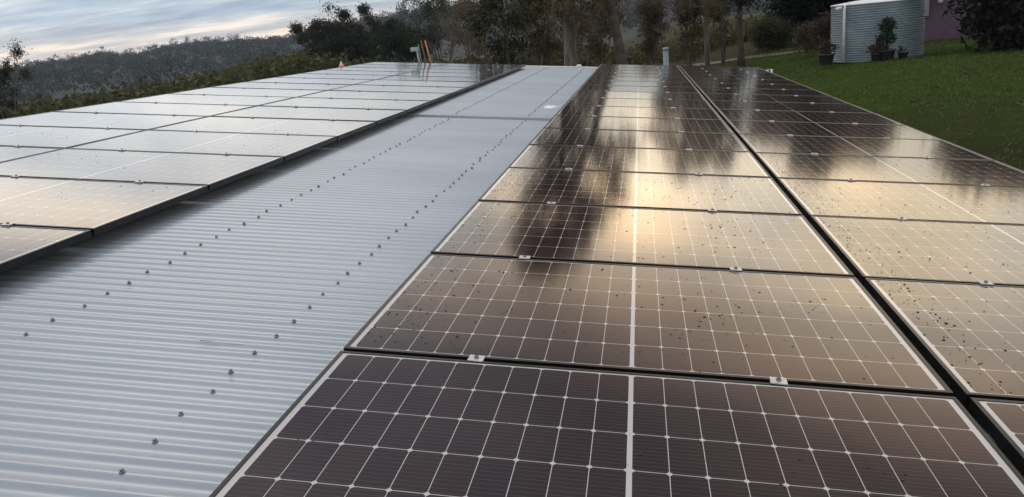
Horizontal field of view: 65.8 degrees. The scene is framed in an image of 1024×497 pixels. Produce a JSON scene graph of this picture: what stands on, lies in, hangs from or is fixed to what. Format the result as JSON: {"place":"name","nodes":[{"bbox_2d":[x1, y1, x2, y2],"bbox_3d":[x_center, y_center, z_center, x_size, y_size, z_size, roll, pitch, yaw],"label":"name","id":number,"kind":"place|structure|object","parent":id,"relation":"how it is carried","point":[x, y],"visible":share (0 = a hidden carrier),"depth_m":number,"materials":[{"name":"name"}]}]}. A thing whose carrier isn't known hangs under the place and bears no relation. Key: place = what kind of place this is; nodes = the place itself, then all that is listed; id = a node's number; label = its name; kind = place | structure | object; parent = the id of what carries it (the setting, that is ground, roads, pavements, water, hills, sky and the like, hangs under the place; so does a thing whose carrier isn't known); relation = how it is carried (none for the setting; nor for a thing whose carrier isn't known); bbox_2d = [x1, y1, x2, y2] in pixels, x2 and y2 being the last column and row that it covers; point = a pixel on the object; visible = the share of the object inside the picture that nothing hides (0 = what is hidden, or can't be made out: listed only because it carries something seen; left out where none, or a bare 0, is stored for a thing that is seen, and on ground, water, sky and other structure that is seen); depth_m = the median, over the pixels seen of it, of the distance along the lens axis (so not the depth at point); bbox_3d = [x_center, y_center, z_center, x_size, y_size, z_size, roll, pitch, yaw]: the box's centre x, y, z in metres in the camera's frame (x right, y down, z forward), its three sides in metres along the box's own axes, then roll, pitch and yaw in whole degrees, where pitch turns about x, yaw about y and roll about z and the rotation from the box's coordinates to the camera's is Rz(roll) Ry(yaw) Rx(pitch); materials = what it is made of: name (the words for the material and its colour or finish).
{"place":"outdoors","nodes":[
{"label":"outdoors","id":0,"kind":"place"},
{"bbox_2d":[0,0,478,67],"label":"sky","id":1,"kind":"structure","parent":0,"point":[45,28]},
{"bbox_2d":[0,0,778,107],"bbox_3d":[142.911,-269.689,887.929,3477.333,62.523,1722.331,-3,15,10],"label":"hills","id":2,"kind":"structure","parent":0,"point":[630,34],"depth_m":533.17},
{"bbox_2d":[0,0,777,103],"bbox_3d":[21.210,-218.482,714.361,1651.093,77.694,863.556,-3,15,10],"label":"hill forest","id":3,"kind":"object","parent":2,"relation":"on","point":[139,63],"visible":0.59,"depth_m":622.69,"materials":[{"name":"green plant"}]},
{"bbox_2d":[678,49,813,66],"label":"track","id":4,"kind":"structure","parent":0,"point":[734,59],"depth_m":50.06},
{"bbox_2d":[603,12,1023,170],"bbox_3d":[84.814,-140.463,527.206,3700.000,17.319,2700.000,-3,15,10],"label":"ground","id":5,"kind":"structure","parent":0,"point":[990,137],"depth_m":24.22,"materials":[{"name":"plant"}]},
{"bbox_2d":[0,38,35,118],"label":"slender tree","id":6,"kind":"object","parent":5,"relation":"on","point":[5,75],"visible":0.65,"depth_m":56.39,"materials":[{"name":"green plant"}]},
{"bbox_2d":[287,18,337,59],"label":"bushy tree","id":7,"kind":"object","parent":5,"relation":"on","point":[297,30],"visible":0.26,"depth_m":120.80,"materials":[{"name":"green plant"}]},
{"bbox_2d":[303,1,357,62],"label":"bushy tree","id":8,"kind":"object","parent":5,"relation":"on","point":[339,36],"visible":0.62,"depth_m":118.19,"materials":[{"name":"green plant"}]},
{"bbox_2d":[343,19,374,62],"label":"bushy tree","id":9,"kind":"object","parent":5,"relation":"on","point":[359,54],"visible":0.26,"depth_m":126.30,"materials":[{"name":"green plant"}]},
{"bbox_2d":[351,1,388,61],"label":"slender tree","id":10,"kind":"object","parent":5,"relation":"on","point":[362,9],"visible":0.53,"depth_m":117.51,"materials":[{"name":"green plant"}]},
{"bbox_2d":[368,15,409,61],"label":"bushy tree","id":11,"kind":"object","parent":5,"relation":"on","point":[388,41],"visible":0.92,"depth_m":113.85,"materials":[{"name":"green plant"}]},
{"bbox_2d":[0,11,796,118],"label":"woodland","id":12,"kind":"object","parent":5,"relation":"on","point":[294,62],"visible":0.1,"depth_m":76.63,"materials":[{"name":"green plant"}]},
{"bbox_2d":[392,24,443,62],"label":"bushy tree","id":13,"kind":"object","parent":5,"relation":"on","point":[408,53],"visible":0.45,"depth_m":123.90,"materials":[{"name":"green plant"}]},
{"bbox_2d":[390,0,484,62],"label":"branching tree","id":14,"kind":"object","parent":5,"relation":"on","point":[430,10],"visible":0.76,"depth_m":111.44,"materials":[{"name":"green plant"}]},
{"bbox_2d":[431,0,499,63],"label":"bushy tree","id":15,"kind":"object","parent":5,"relation":"on","point":[454,29],"visible":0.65,"depth_m":66.97,"materials":[{"name":"green plant"}]},
{"bbox_2d":[455,0,540,64],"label":"gum tree","id":16,"kind":"object","parent":5,"relation":"on","point":[508,44],"visible":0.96,"depth_m":35.17,"materials":[{"name":"green plant"}]},
{"bbox_2d":[0,65,1023,496],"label":"roof","id":17,"kind":"structure","parent":5,"relation":"on","point":[120,375],"depth_m":3.05,"materials":[{"name":"metal"}]},
{"bbox_2d":[0,146,62,161],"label":"solar panel","id":18,"kind":"object","parent":17,"relation":"attached to","point":[7,153],"visible":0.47,"depth_m":5.63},
{"bbox_2d":[0,225,91,272],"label":"solar panel","id":19,"kind":"object","parent":17,"relation":"attached to","point":[20,245],"visible":1,"depth_m":3.42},
{"bbox_2d":[0,125,143,148],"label":"solar panel","id":20,"kind":"object","parent":17,"relation":"attached to","point":[43,136],"visible":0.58,"depth_m":6.39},
{"bbox_2d":[0,176,207,235],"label":"solar panel","id":21,"kind":"object","parent":17,"relation":"attached to","point":[96,207],"visible":1,"depth_m":4.16,"materials":[{"name":"glass"}]},
{"bbox_2d":[0,112,207,129],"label":"solar panel","id":22,"kind":"object","parent":17,"relation":"attached to","point":[98,120],"visible":0.67,"depth_m":7.33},
{"bbox_2d":[0,148,283,190],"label":"solar panel","id":23,"kind":"object","parent":17,"relation":"attached to","point":[212,171],"visible":0.95,"depth_m":5.12,"materials":[{"name":"glass"}]},
{"bbox_2d":[53,102,255,115],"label":"solar panel","id":24,"kind":"object","parent":17,"relation":"attached to","point":[164,108],"visible":0.66,"depth_m":8.30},
{"bbox_2d":[69,130,336,160],"bbox_3d":[-2.347,-0.812,6.151,1.684,0.035,1.002,3,16,8],"label":"solar panel","id":25,"kind":"object","parent":17,"relation":"attached to","point":[287,147],"visible":0.87,"depth_m":6.09,"materials":[{"name":"glass"}]},
{"bbox_2d":[117,94,294,105],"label":"solar panel","id":26,"kind":"object","parent":17,"relation":"attached to","point":[213,99],"visible":0.66,"depth_m":9.28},
{"bbox_2d":[168,87,326,96],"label":"solar panel","id":27,"kind":"object","parent":17,"relation":"attached to","point":[253,92],"visible":0.64,"depth_m":10.26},
{"bbox_2d":[149,116,375,139],"bbox_3d":[-2.190,-1.091,7.122,1.684,0.037,1.002,3,16,8],"label":"solar panel","id":28,"kind":"object","parent":17,"relation":"attached to","point":[340,129],"visible":0.87,"depth_m":7.07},
{"bbox_2d":[213,82,348,89],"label":"solar panel","id":29,"kind":"object","parent":17,"relation":"attached to","point":[269,85],"visible":0.64,"depth_m":11.23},
{"bbox_2d":[212,106,406,124],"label":"solar panel","id":30,"kind":"object","parent":17,"relation":"attached to","point":[378,116],"visible":0.87,"depth_m":8.04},
{"bbox_2d":[247,77,372,84],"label":"solar panel","id":31,"kind":"object","parent":17,"relation":"attached to","point":[313,80],"visible":0.66,"depth_m":12.19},
{"bbox_2d":[280,73,393,79],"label":"solar panel","id":32,"kind":"object","parent":17,"relation":"attached to","point":[335,76],"visible":0.66,"depth_m":13.19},
{"bbox_2d":[259,97,430,112],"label":"solar panel","id":33,"kind":"object","parent":17,"relation":"attached to","point":[409,105],"visible":0.89,"depth_m":9.01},
{"bbox_2d":[306,70,407,75],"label":"solar panel","id":34,"kind":"object","parent":17,"relation":"attached to","point":[394,73],"visible":0.64,"depth_m":14.15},
{"bbox_2d":[300,90,449,102],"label":"solar panel","id":35,"kind":"object","parent":17,"relation":"attached to","point":[433,97],"visible":0.87,"depth_m":10.00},
{"bbox_2d":[326,67,423,71],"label":"solar panel","id":36,"kind":"object","parent":17,"relation":"attached to","point":[377,69],"visible":0.63,"depth_m":15.14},
{"bbox_2d":[344,64,434,68],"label":"solar panel","id":37,"kind":"object","parent":17,"relation":"attached to","point":[390,66],"visible":0.61,"depth_m":16.11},
{"bbox_2d":[330,85,465,95],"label":"solar panel","id":38,"kind":"object","parent":17,"relation":"attached to","point":[421,89],"visible":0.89,"depth_m":10.97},
{"bbox_2d":[365,62,448,65],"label":"solar panel","id":39,"kind":"object","parent":17,"relation":"attached to","point":[404,63],"visible":0.66,"depth_m":17.10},
{"bbox_2d":[410,44,421,62],"bbox_3d":[-2.152,-4.354,17.866,0.229,0.475,0.114,-3,15,10],"label":"conduit box","id":40,"kind":"object","parent":17,"relation":"on","point":[413,49],"visible":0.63,"depth_m":17.83,"materials":[{"name":"grey paint"}]},
{"bbox_2d":[354,80,479,89],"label":"solar panel","id":41,"kind":"object","parent":17,"relation":"attached to","point":[468,85],"visible":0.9,"depth_m":11.94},
{"bbox_2d":[424,40,431,62],"bbox_3d":[-1.880,-4.411,17.898,0.145,0.584,0.088,-3,15,10],"label":"timber pole","id":42,"kind":"object","parent":17,"relation":"on","point":[427,51],"visible":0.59,"depth_m":17.89,"materials":[{"name":"wood"}]},
{"bbox_2d":[376,76,491,83],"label":"solar panel","id":43,"kind":"object","parent":17,"relation":"attached to","point":[481,80],"visible":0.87,"depth_m":12.91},
{"bbox_2d":[395,72,501,78],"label":"solar panel","id":44,"kind":"object","parent":17,"relation":"attached to","point":[489,75],"visible":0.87,"depth_m":13.90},
{"bbox_2d":[412,69,510,75],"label":"solar panel","id":45,"kind":"object","parent":17,"relation":"attached to","point":[503,72],"visible":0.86,"depth_m":14.89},
{"bbox_2d":[426,66,517,71],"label":"solar panel","id":46,"kind":"object","parent":17,"relation":"attached to","point":[512,69],"visible":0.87,"depth_m":15.86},
{"bbox_2d":[467,355,484,361],"bbox_3d":[-0.102,0.330,2.272,0.044,0.046,0.038,4,17,11],"label":"clamp","id":47,"kind":"object","parent":17,"relation":"attached to","point":[477,358],"visible":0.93,"depth_m":2.26,"materials":[{"name":"metal"}]},
{"bbox_2d":[440,63,524,68],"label":"solar panel","id":48,"kind":"object","parent":17,"relation":"attached to","point":[489,65],"visible":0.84,"depth_m":16.82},
{"bbox_2d":[543,105,560,108],"bbox_3d":[0.480,-1.704,9.538,0.222,0.049,0.162,3,16,8],"label":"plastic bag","id":49,"kind":"object","parent":17,"relation":"on","point":[552,106],"visible":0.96,"depth_m":9.52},
{"bbox_2d":[209,351,1023,496],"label":"solar panel","id":50,"kind":"object","parent":17,"relation":"attached to","point":[684,436],"visible":1,"depth_m":1.85,"materials":[{"name":"glass"}]},
{"bbox_2d":[564,97,712,108],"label":"solar panel","id":51,"kind":"object","parent":17,"relation":"attached to","point":[660,103],"visible":0.79,"depth_m":9.47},
{"bbox_2d":[544,115,733,133],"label":"solar panel","id":52,"kind":"object","parent":17,"relation":"attached to","point":[646,124],"visible":0.79,"depth_m":7.50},
{"bbox_2d":[555,105,722,119],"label":"solar panel","id":53,"kind":"object","parent":17,"relation":"attached to","point":[642,112],"visible":0.79,"depth_m":8.49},
{"bbox_2d":[572,90,705,99],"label":"solar panel","id":54,"kind":"object","parent":17,"relation":"attached to","point":[639,95],"visible":0.76,"depth_m":10.46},
{"bbox_2d":[578,85,699,92],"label":"solar panel","id":55,"kind":"object","parent":17,"relation":"attached to","point":[642,88],"visible":0.79,"depth_m":11.42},
{"bbox_2d":[583,80,694,86],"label":"solar panel","id":56,"kind":"object","parent":17,"relation":"attached to","point":[638,83],"visible":0.77,"depth_m":12.39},
{"bbox_2d":[587,76,690,81],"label":"solar panel","id":57,"kind":"object","parent":17,"relation":"attached to","point":[655,79],"visible":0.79,"depth_m":13.38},
{"bbox_2d":[591,72,686,77],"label":"solar panel","id":58,"kind":"object","parent":17,"relation":"attached to","point":[642,75],"visible":0.77,"depth_m":14.34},
{"bbox_2d":[594,69,683,73],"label":"solar panel","id":59,"kind":"object","parent":17,"relation":"attached to","point":[637,71],"visible":0.76,"depth_m":15.30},
{"bbox_2d":[599,64,678,67],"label":"solar panel","id":60,"kind":"object","parent":17,"relation":"attached to","point":[648,66],"visible":0.77,"depth_m":17.24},
{"bbox_2d":[508,144,770,176],"bbox_3d":[0.882,-0.618,5.607,1.684,0.036,1.002,3,16,8],"label":"solar panel","id":61,"kind":"object","parent":17,"relation":"attached to","point":[705,162],"visible":0.79,"depth_m":5.55,"materials":[{"name":"glass"}]},
{"bbox_2d":[529,128,749,151],"bbox_3d":[1.039,-0.896,6.578,1.684,0.038,1.002,3,16,8],"label":"solar panel","id":62,"kind":"object","parent":17,"relation":"attached to","point":[646,139],"visible":0.77,"depth_m":6.53,"materials":[{"name":"glass"}]},
{"bbox_2d":[597,67,681,70],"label":"solar panel","id":63,"kind":"object","parent":17,"relation":"attached to","point":[642,68],"visible":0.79,"depth_m":16.28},
{"bbox_2d":[478,167,802,214],"bbox_3d":[0.725,-0.339,4.636,1.684,0.036,1.002,3,16,8],"label":"solar panel","id":64,"kind":"object","parent":17,"relation":"attached to","point":[609,188],"visible":0.79,"depth_m":4.55,"materials":[{"name":"glass"}]},
{"bbox_2d":[431,201,853,276],"bbox_3d":[0.568,-0.060,3.666,1.684,0.037,1.002,3,16,8],"label":"solar panel","id":65,"kind":"object","parent":17,"relation":"attached to","point":[795,244],"visible":0.79,"depth_m":3.56,"materials":[{"name":"glass"}]},
{"bbox_2d":[343,254,952,396],"bbox_3d":[0.411,0.218,2.695,1.684,0.036,1.002,3,16,8],"label":"solar panel","id":66,"kind":"object","parent":17,"relation":"attached to","point":[601,320],"visible":0.79,"depth_m":2.55,"materials":[{"name":"glass"}]},
{"bbox_2d":[662,47,668,64],"bbox_3d":[3.678,-3.233,18.684,0.146,2.943,0.146,-3,15,10],"label":"flue pipe","id":67,"kind":"object","parent":17,"relation":"on","point":[665,56],"visible":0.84,"depth_m":18.31,"materials":[{"name":"grey plastic"}]},
{"bbox_2d":[679,66,762,69],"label":"solar panel","id":68,"kind":"object","parent":17,"relation":"attached to","point":[723,67],"visible":0.71,"depth_m":17.00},
{"bbox_2d":[681,68,770,72],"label":"solar panel","id":69,"kind":"object","parent":17,"relation":"attached to","point":[722,70],"visible":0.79,"depth_m":16.05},
{"bbox_2d":[684,71,778,75],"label":"solar panel","id":70,"kind":"object","parent":17,"relation":"attached to","point":[727,73],"visible":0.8,"depth_m":15.06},
{"bbox_2d":[729,267,741,270],"bbox_3d":[0.881,0.095,3.122,0.044,0.046,0.038,3,16,8],"label":"clamp","id":71,"kind":"object","parent":17,"relation":"attached to","point":[735,268],"visible":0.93,"depth_m":3.11,"materials":[{"name":"metal"}]},
{"bbox_2d":[686,74,788,79],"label":"solar panel","id":72,"kind":"object","parent":17,"relation":"attached to","point":[689,76],"visible":0.74,"depth_m":14.10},
{"bbox_2d":[690,78,801,84],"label":"solar panel","id":73,"kind":"object","parent":17,"relation":"attached to","point":[744,81],"visible":0.79,"depth_m":13.12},
{"bbox_2d":[693,82,813,89],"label":"solar panel","id":74,"kind":"object","parent":17,"relation":"attached to","point":[747,86],"visible":0.83,"depth_m":12.15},
{"bbox_2d":[698,87,831,96],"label":"solar panel","id":75,"kind":"object","parent":17,"relation":"attached to","point":[761,91],"visible":0.83,"depth_m":11.16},
{"bbox_2d":[703,93,849,103],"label":"solar panel","id":76,"kind":"object","parent":17,"relation":"attached to","point":[708,97],"visible":0.86,"depth_m":10.18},
{"bbox_2d":[769,377,787,384],"bbox_3d":[0.723,0.374,2.151,0.044,0.046,0.038,4,17,12],"label":"clamp","id":77,"kind":"object","parent":17,"relation":"attached to","point":[778,380],"visible":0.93,"depth_m":2.14,"materials":[{"name":"metal"}]},
{"bbox_2d":[709,100,872,112],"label":"solar panel","id":78,"kind":"object","parent":17,"relation":"attached to","point":[781,106],"visible":0.84,"depth_m":9.22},
{"bbox_2d":[717,109,903,124],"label":"solar panel","id":79,"kind":"object","parent":17,"relation":"attached to","point":[819,117],"visible":0.79,"depth_m":8.24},
{"bbox_2d":[726,120,941,139],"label":"solar panel","id":80,"kind":"object","parent":17,"relation":"attached to","point":[842,130],"visible":0.81,"depth_m":7.26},
{"bbox_2d":[738,134,993,159],"bbox_3d":[2.737,-0.805,6.329,1.684,0.036,1.002,3,16,8],"label":"solar panel","id":81,"kind":"object","parent":17,"relation":"attached to","point":[882,147],"visible":0.8,"depth_m":6.28,"materials":[{"name":"glass"}]},
{"bbox_2d":[754,152,1023,186],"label":"solar panel","id":82,"kind":"object","parent":17,"relation":"attached to","point":[920,170],"visible":0.85,"depth_m":5.32,"materials":[{"name":"glass"}]},
{"bbox_2d":[777,178,1023,224],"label":"solar panel","id":83,"kind":"object","parent":17,"relation":"attached to","point":[889,200],"visible":0.81,"depth_m":4.39,"materials":[{"name":"glass"}]},
{"bbox_2d":[810,215,1023,285],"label":"solar panel","id":84,"kind":"object","parent":17,"relation":"attached to","point":[976,250],"visible":0.97,"depth_m":3.45,"materials":[{"name":"glass"}]},
{"bbox_2d":[864,278,1023,405],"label":"solar panel","id":85,"kind":"object","parent":17,"relation":"attached to","point":[993,326],"visible":1,"depth_m":2.55,"materials":[{"name":"glass"}]},
{"bbox_2d":[978,280,993,284],"bbox_3d":[1.786,0.144,2.990,0.044,0.046,0.038,3,16,10],"label":"clamp","id":86,"kind":"object","parent":17,"relation":"attached to","point":[984,282],"visible":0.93,"depth_m":2.98,"materials":[{"name":"metal"}]},
{"bbox_2d":[968,397,1023,474],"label":"solar panel","id":87,"kind":"object","parent":17,"relation":"attached to","point":[1001,422],"visible":1,"depth_m":1.95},
{"bbox_2d":[61,98,1017,487],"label":"rain drops","id":88,"kind":"object","parent":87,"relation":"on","point":[671,278],"visible":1,"depth_m":3.25,"materials":[{"name":"liquid"}]},
{"bbox_2d":[499,0,563,65],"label":"bushy tree","id":89,"kind":"object","parent":5,"relation":"on","point":[543,38],"visible":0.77,"depth_m":51.81,"materials":[{"name":"green plant"}]},
{"bbox_2d":[529,0,619,65],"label":"gum tree","id":90,"kind":"object","parent":5,"relation":"on","point":[571,12],"visible":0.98,"depth_m":28.69,"materials":[{"name":"green plant"}]},
{"bbox_2d":[558,0,603,66],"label":"slender tree","id":91,"kind":"object","parent":5,"relation":"on","point":[586,32],"visible":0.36,"depth_m":31.76,"materials":[{"name":"green plant"}]},
{"bbox_2d":[577,0,631,66],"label":"bushy tree","id":92,"kind":"object","parent":5,"relation":"on","point":[597,49],"visible":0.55,"depth_m":47.84,"materials":[{"name":"green plant"}]},
{"bbox_2d":[605,0,627,64],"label":"gum tree","id":93,"kind":"object","parent":5,"relation":"on","point":[620,52],"visible":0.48,"depth_m":28.57,"materials":[{"name":"brown plant"}]},
{"bbox_2d":[627,0,672,64],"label":"bushy tree","id":94,"kind":"object","parent":5,"relation":"on","point":[645,7],"visible":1,"depth_m":58.46,"materials":[{"name":"green plant"}]},
{"bbox_2d":[666,0,714,65],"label":"bushy tree","id":95,"kind":"object","parent":5,"relation":"on","point":[694,33],"visible":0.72,"depth_m":48.69,"materials":[{"name":"green plant"}]},
{"bbox_2d":[670,0,725,65],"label":"slender tree","id":96,"kind":"object","parent":5,"relation":"on","point":[713,6],"visible":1,"depth_m":41.98,"materials":[{"name":"green plant"}]},
{"bbox_2d":[702,0,742,62],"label":"bushy tree","id":97,"kind":"object","parent":5,"relation":"on","point":[719,19],"visible":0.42,"depth_m":52.19,"materials":[{"name":"green plant"}]},
{"bbox_2d":[728,0,763,66],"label":"gum tree","id":98,"kind":"object","parent":5,"relation":"on","point":[741,54],"visible":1,"depth_m":44.40,"materials":[{"name":"brown plant"}]},
{"bbox_2d":[745,11,800,52],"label":"shrub","id":99,"kind":"object","parent":5,"relation":"on","point":[773,32],"visible":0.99,"depth_m":51.76,"materials":[{"name":"green plant"}]},
{"bbox_2d":[755,0,845,42],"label":"evergreen tree","id":100,"kind":"object","parent":5,"relation":"on","point":[797,11],"visible":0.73,"depth_m":53.08,"materials":[{"name":"green plant"}]},
{"bbox_2d":[785,19,820,57],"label":"shrub","id":101,"kind":"object","parent":5,"relation":"on","point":[801,35],"visible":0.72,"depth_m":40.80,"materials":[{"name":"green plant"}]},
{"bbox_2d":[805,11,831,56],"bbox_3d":[14.906,-10.115,38.115,1.817,2.570,2.518,-12,17,-23],"label":"shrub","id":102,"kind":"object","parent":5,"relation":"on","point":[823,26],"visible":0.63,"depth_m":37.72,"materials":[{"name":"plant"}]},
{"bbox_2d":[816,39,838,65],"bbox_3d":[13.535,-8.468,33.953,0.864,1.158,0.866,-3,15,10],"label":"potted plant","id":103,"kind":"object","parent":5,"relation":"on","point":[825,58],"visible":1,"depth_m":33.79,"materials":[{"name":"green plant"}]},
{"bbox_2d":[823,0,855,34],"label":"evergreen tree","id":104,"kind":"object","parent":5,"relation":"on","point":[841,1],"visible":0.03,"depth_m":53.45,"materials":[{"name":"green plant"}]},
{"bbox_2d":[866,42,886,61],"bbox_3d":[15.104,-8.150,32.850,0.849,0.802,0.790,2,17,26],"label":"potted plant","id":105,"kind":"object","parent":5,"relation":"on","point":[875,56],"visible":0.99,"depth_m":32.73,"materials":[{"name":"green plant"}]},
{"bbox_2d":[830,0,925,62],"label":"water tank","id":106,"kind":"object","parent":5,"relation":"on","point":[854,32],"visible":0.83,"depth_m":33.48,"materials":[{"name":"metal"}]},
{"bbox_2d":[874,16,898,60],"bbox_3d":[15.397,-8.634,32.560,0.936,1.842,1.025,-14,18,-30],"label":"potted plant","id":107,"kind":"object","parent":5,"relation":"on","point":[886,29],"visible":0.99,"depth_m":32.40,"materials":[{"name":"green plant"}]},
{"bbox_2d":[897,46,908,58],"bbox_3d":[16.093,-8.095,32.608,0.549,0.679,0.453,5,18,33],"label":"potted plant","id":108,"kind":"object","parent":5,"relation":"on","point":[902,54],"visible":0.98,"depth_m":32.53,"materials":[{"name":"green plant"}]},
{"bbox_2d":[923,0,986,40],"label":"house","id":109,"kind":"structure","parent":5,"relation":"on","point":[937,26],"depth_m":42.67,"materials":[{"name":"purple paint"}]},
{"bbox_2d":[942,0,1023,52],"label":"evergreen tree","id":110,"kind":"object","parent":5,"relation":"on","point":[1002,21],"visible":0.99,"depth_m":31.22,"materials":[{"name":"green plant"}]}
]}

